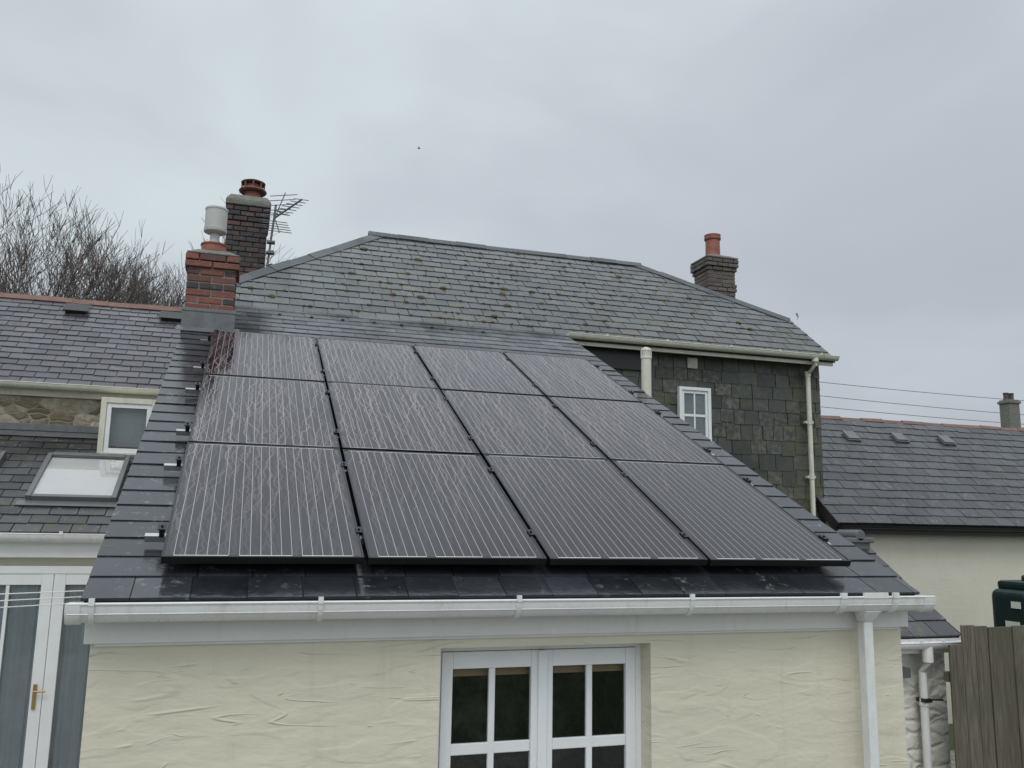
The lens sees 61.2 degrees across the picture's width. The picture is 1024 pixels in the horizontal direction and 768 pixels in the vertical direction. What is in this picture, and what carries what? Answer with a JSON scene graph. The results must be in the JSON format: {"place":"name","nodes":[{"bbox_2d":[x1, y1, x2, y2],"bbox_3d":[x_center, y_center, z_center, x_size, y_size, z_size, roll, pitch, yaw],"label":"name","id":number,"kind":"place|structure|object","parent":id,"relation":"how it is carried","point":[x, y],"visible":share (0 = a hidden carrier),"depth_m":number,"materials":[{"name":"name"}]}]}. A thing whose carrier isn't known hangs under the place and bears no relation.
{"place":"outdoors","nodes":[
{"label":"outdoors","id":0,"kind":"place"},
{"bbox_2d":[0,0,1023,427],"label":"sky","id":1,"kind":"structure","parent":0,"point":[860,163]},
{"bbox_2d":[820,382,1023,423],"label":"power line","id":2,"kind":"object","parent":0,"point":[918,405],"visible":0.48,"depth_m":31.08,"materials":[{"name":"black metal"}]},
{"bbox_2d":[948,724,953,749],"bbox_3d":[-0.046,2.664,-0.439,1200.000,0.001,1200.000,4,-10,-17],"label":"ground","id":3,"kind":"structure","parent":0,"point":[951,738],"depth_m":11.64,"materials":[{"name":"green plant"}]},
{"bbox_2d":[0,184,159,302],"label":"tree","id":4,"kind":"object","parent":3,"relation":"on","point":[73,283],"visible":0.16,"depth_m":19.60,"materials":[{"name":"brown plant"}]},
{"bbox_2d":[0,171,184,306],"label":"tree","id":5,"kind":"object","parent":3,"relation":"on","point":[4,279],"visible":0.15,"depth_m":18.09,"materials":[{"name":"brown plant"}]},
{"bbox_2d":[4,196,183,306],"bbox_3d":[-8.597,1.069,21.317,8.172,9.971,6.065,4,-10,-17],"label":"tree","id":6,"kind":"object","parent":3,"relation":"on","point":[111,281],"visible":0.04,"depth_m":20.30,"materials":[{"name":"brown plant"}]},
{"bbox_2d":[68,219,186,306],"bbox_3d":[-9.762,1.280,25.209,6.907,10.812,7.972,8,-12,-38],"label":"tree","id":7,"kind":"object","parent":3,"relation":"on","point":[158,279],"visible":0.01,"depth_m":24.11,"materials":[{"name":"brown plant"}]},
{"bbox_2d":[39,193,293,306],"bbox_3d":[-8.345,0.659,21.927,8.317,10.985,7.428,4,-10,-17],"label":"tree","id":8,"kind":"object","parent":3,"relation":"on","point":[139,290],"visible":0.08,"depth_m":20.33,"materials":[{"name":"brown plant"}]},
{"bbox_2d":[225,179,839,523],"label":"house","id":9,"kind":"structure","parent":3,"relation":"on","point":[733,376],"depth_m":12.59,"materials":[{"name":"stone"}]},
{"bbox_2d":[260,192,308,266],"bbox_3d":[-3.277,-2.166,12.521,0.718,1.236,0.258,-2,-10,16],"label":"television aerial","id":10,"kind":"object","parent":9,"relation":"attached to","point":[270,242],"visible":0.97,"depth_m":12.55,"materials":[{"name":"grey metal"}]},
{"bbox_2d":[677,386,711,440],"bbox_3d":[2.581,0.449,12.203,0.540,0.810,0.100,4,-10,-17],"label":"window","id":11,"kind":"structure","parent":9,"relation":"in","point":[693,403],"depth_m":12.23,"materials":[{"name":"white paint"}]},
{"bbox_2d":[816,415,1023,723],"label":"outbuilding","id":12,"kind":"structure","parent":3,"relation":"on","point":[936,510],"depth_m":13.26,"materials":[{"name":"stone"}]},
{"bbox_2d":[992,575,1023,626],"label":"oil tank","id":13,"kind":"object","parent":3,"relation":"on","point":[1008,602],"visible":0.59,"depth_m":10.67,"materials":[{"name":"green plastic"}]},
{"bbox_2d":[950,750,954,767],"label":"patio","id":14,"kind":"structure","parent":0,"point":[952,754],"depth_m":10.51,"materials":[{"name":"grey concrete"}]},
{"bbox_2d":[0,292,181,767],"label":"cottage","id":15,"kind":"structure","parent":14,"relation":"on","point":[81,381],"depth_m":9.22,"materials":[{"name":"stone"}]},
{"bbox_2d":[0,565,92,767],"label":"french door","id":16,"kind":"structure","parent":15,"relation":"in","point":[44,660],"depth_m":8.01,"materials":[{"name":"white paint"}]},
{"bbox_2d":[97,397,155,454],"bbox_3d":[-4.462,0.543,10.095,0.600,0.700,0.460,4,-10,-17],"label":"window","id":17,"kind":"structure","parent":15,"relation":"in","point":[123,422],"depth_m":10.01,"materials":[{"name":"beige plastic"}]},
{"bbox_2d":[64,205,935,767],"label":"house extension","id":18,"kind":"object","parent":14,"relation":"on","point":[366,665],"visible":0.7,"depth_m":4.83,"materials":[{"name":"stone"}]},
{"bbox_2d":[0,590,83,607],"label":"washing line","id":19,"kind":"object","parent":18,"relation":"attached to","point":[39,598],"visible":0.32,"depth_m":5.25,"materials":[{"name":"white plastic"}]},
{"bbox_2d":[200,334,600,369],"bbox_3d":[-1.028,-0.276,9.050,4.210,0.141,0.206,4,-10,-17],"label":"mounting rail","id":20,"kind":"object","parent":18,"relation":"attached to","point":[205,341],"visible":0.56,"depth_m":8.40,"materials":[{"name":"metal"}]},
{"bbox_2d":[193,361,636,396],"bbox_3d":[-0.765,0.006,8.150,4.210,0.141,0.206,4,-10,-17],"label":"mounting rail","id":21,"kind":"object","parent":18,"relation":"attached to","point":[199,369],"visible":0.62,"depth_m":7.50,"materials":[{"name":"metal"}]},
{"bbox_2d":[204,329,324,381],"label":"solar panel","id":22,"kind":"object","parent":21,"relation":"attached to","point":[257,355],"visible":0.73,"depth_m":7.99,"materials":[{"name":"black glass"}]},
{"bbox_2d":[316,338,438,388],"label":"solar panel","id":23,"kind":"object","parent":21,"relation":"attached to","point":[359,362],"visible":0.8,"depth_m":8.29,"materials":[{"name":"black glass"}]},
{"bbox_2d":[413,345,543,395],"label":"solar panel","id":24,"kind":"object","parent":21,"relation":"attached to","point":[455,369],"visible":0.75,"depth_m":8.58,"materials":[{"name":"black glass"}]},
{"bbox_2d":[503,352,642,402],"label":"solar panel","id":25,"kind":"object","parent":21,"relation":"attached to","point":[564,377],"visible":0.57,"depth_m":8.88,"materials":[{"name":"black glass"}]},
{"bbox_2d":[185,382,661,414],"bbox_3d":[-0.609,0.190,7.554,4.210,0.141,0.206,4,-10,-17],"label":"mounting rail","id":26,"kind":"object","parent":18,"relation":"attached to","point":[196,390],"visible":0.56,"depth_m":6.91,"materials":[{"name":"metal"}]},
{"bbox_2d":[176,422,714,455],"bbox_3d":[-0.334,0.473,6.657,4.210,0.141,0.206,4,-10,-17],"label":"mounting rail","id":27,"kind":"object","parent":18,"relation":"attached to","point":[186,431],"visible":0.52,"depth_m":6.01,"materials":[{"name":"metal"}]},
{"bbox_2d":[188,374,339,447],"bbox_3d":[-1.881,0.199,6.605,0.990,0.041,1.600,4,16,-17],"label":"solar panel","id":28,"kind":"object","parent":27,"relation":"attached to","point":[254,411],"visible":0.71,"depth_m":6.47,"materials":[{"name":"black glass"}]},
{"bbox_2d":[327,382,479,454],"bbox_3d":[-0.920,0.261,6.900,0.990,0.042,1.600,4,16,-17],"label":"solar panel","id":29,"kind":"object","parent":27,"relation":"attached to","point":[391,418],"visible":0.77,"depth_m":6.76,"materials":[{"name":"black glass"}]},
{"bbox_2d":[441,390,606,458],"bbox_3d":[0.043,0.330,7.198,0.990,0.040,1.600,4,15,-17],"label":"solar panel","id":30,"kind":"object","parent":27,"relation":"attached to","point":[512,424],"visible":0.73,"depth_m":7.08,"materials":[{"name":"black glass"}]},
{"bbox_2d":[547,396,723,464],"bbox_3d":[1.010,0.395,7.495,0.990,0.040,1.600,4,15,-17],"label":"solar panel","id":31,"kind":"object","parent":27,"relation":"attached to","point":[625,431],"visible":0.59,"depth_m":7.37,"materials":[{"name":"black glass"}]},
{"bbox_2d":[164,455,751,484],"bbox_3d":[-0.179,0.656,6.061,4.210,0.141,0.206,4,-10,-17],"label":"mounting rail","id":32,"kind":"object","parent":18,"relation":"attached to","point":[173,466],"visible":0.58,"depth_m":5.41,"materials":[{"name":"metal"}]},
{"bbox_2d":[144,523,831,544],"bbox_3d":[0.084,0.938,5.161,4.210,0.141,0.206,4,-10,-17],"label":"mounting rail","id":33,"kind":"object","parent":18,"relation":"attached to","point":[160,536],"visible":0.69,"depth_m":4.51,"materials":[{"name":"metal"}]},
{"bbox_2d":[161,442,363,563],"bbox_3d":[-1.456,0.662,5.111,0.990,0.042,1.600,4,16,-17],"label":"solar panel","id":34,"kind":"object","parent":33,"relation":"attached to","point":[248,504],"visible":1,"depth_m":4.90,"materials":[{"name":"black glass"}]},
{"bbox_2d":[342,449,546,564],"bbox_3d":[-0.492,0.730,5.408,0.990,0.041,1.600,4,16,-17],"label":"solar panel","id":35,"kind":"object","parent":33,"relation":"attached to","point":[416,508],"visible":1,"depth_m":5.21,"materials":[{"name":"black glass"}]},
{"bbox_2d":[483,454,707,564],"bbox_3d":[0.472,0.792,5.704,0.990,0.041,1.600,4,16,-17],"label":"solar panel","id":36,"kind":"object","parent":33,"relation":"attached to","point":[578,511],"visible":0.95,"depth_m":5.52,"materials":[{"name":"black glass"}]},
{"bbox_2d":[611,460,850,565],"bbox_3d":[1.435,0.860,6.000,0.990,0.040,1.600,4,16,-17],"label":"solar panel","id":37,"kind":"object","parent":33,"relation":"attached to","point":[721,515],"visible":0.86,"depth_m":5.82,"materials":[{"name":"black glass"}]},
{"bbox_2d":[437,643,641,767],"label":"french door","id":38,"kind":"structure","parent":18,"relation":"in","point":[540,660],"depth_m":4.80,"materials":[{"name":"white paint"}]},
{"bbox_2d":[641,347,651,396],"bbox_3d":[1.445,1.903,9.200,0.124,4.685,0.124,4,-10,-17],"label":"soil vent pipe","id":39,"kind":"object","parent":18,"relation":"attached to","point":[646,355],"visible":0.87,"depth_m":9.50,"materials":[{"name":"beige plastic"}]},
{"bbox_2d":[837,530,960,767],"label":"porch","id":40,"kind":"object","parent":14,"relation":"on","point":[927,638],"visible":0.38,"depth_m":7.36,"materials":[{"name":"stone"}]},
{"bbox_2d":[944,625,1023,767],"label":"timber fence","id":41,"kind":"object","parent":14,"relation":"on","point":[984,675],"visible":1,"depth_m":7.16,"materials":[{"name":"brown wood"}]},
{"bbox_2d":[997,393,1021,427],"bbox_3d":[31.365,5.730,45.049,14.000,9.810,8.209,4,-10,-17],"label":"chimney","id":42,"kind":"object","parent":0,"point":[1012,407],"depth_m":43.54,"materials":[{"name":"grey concrete"}]}
]}

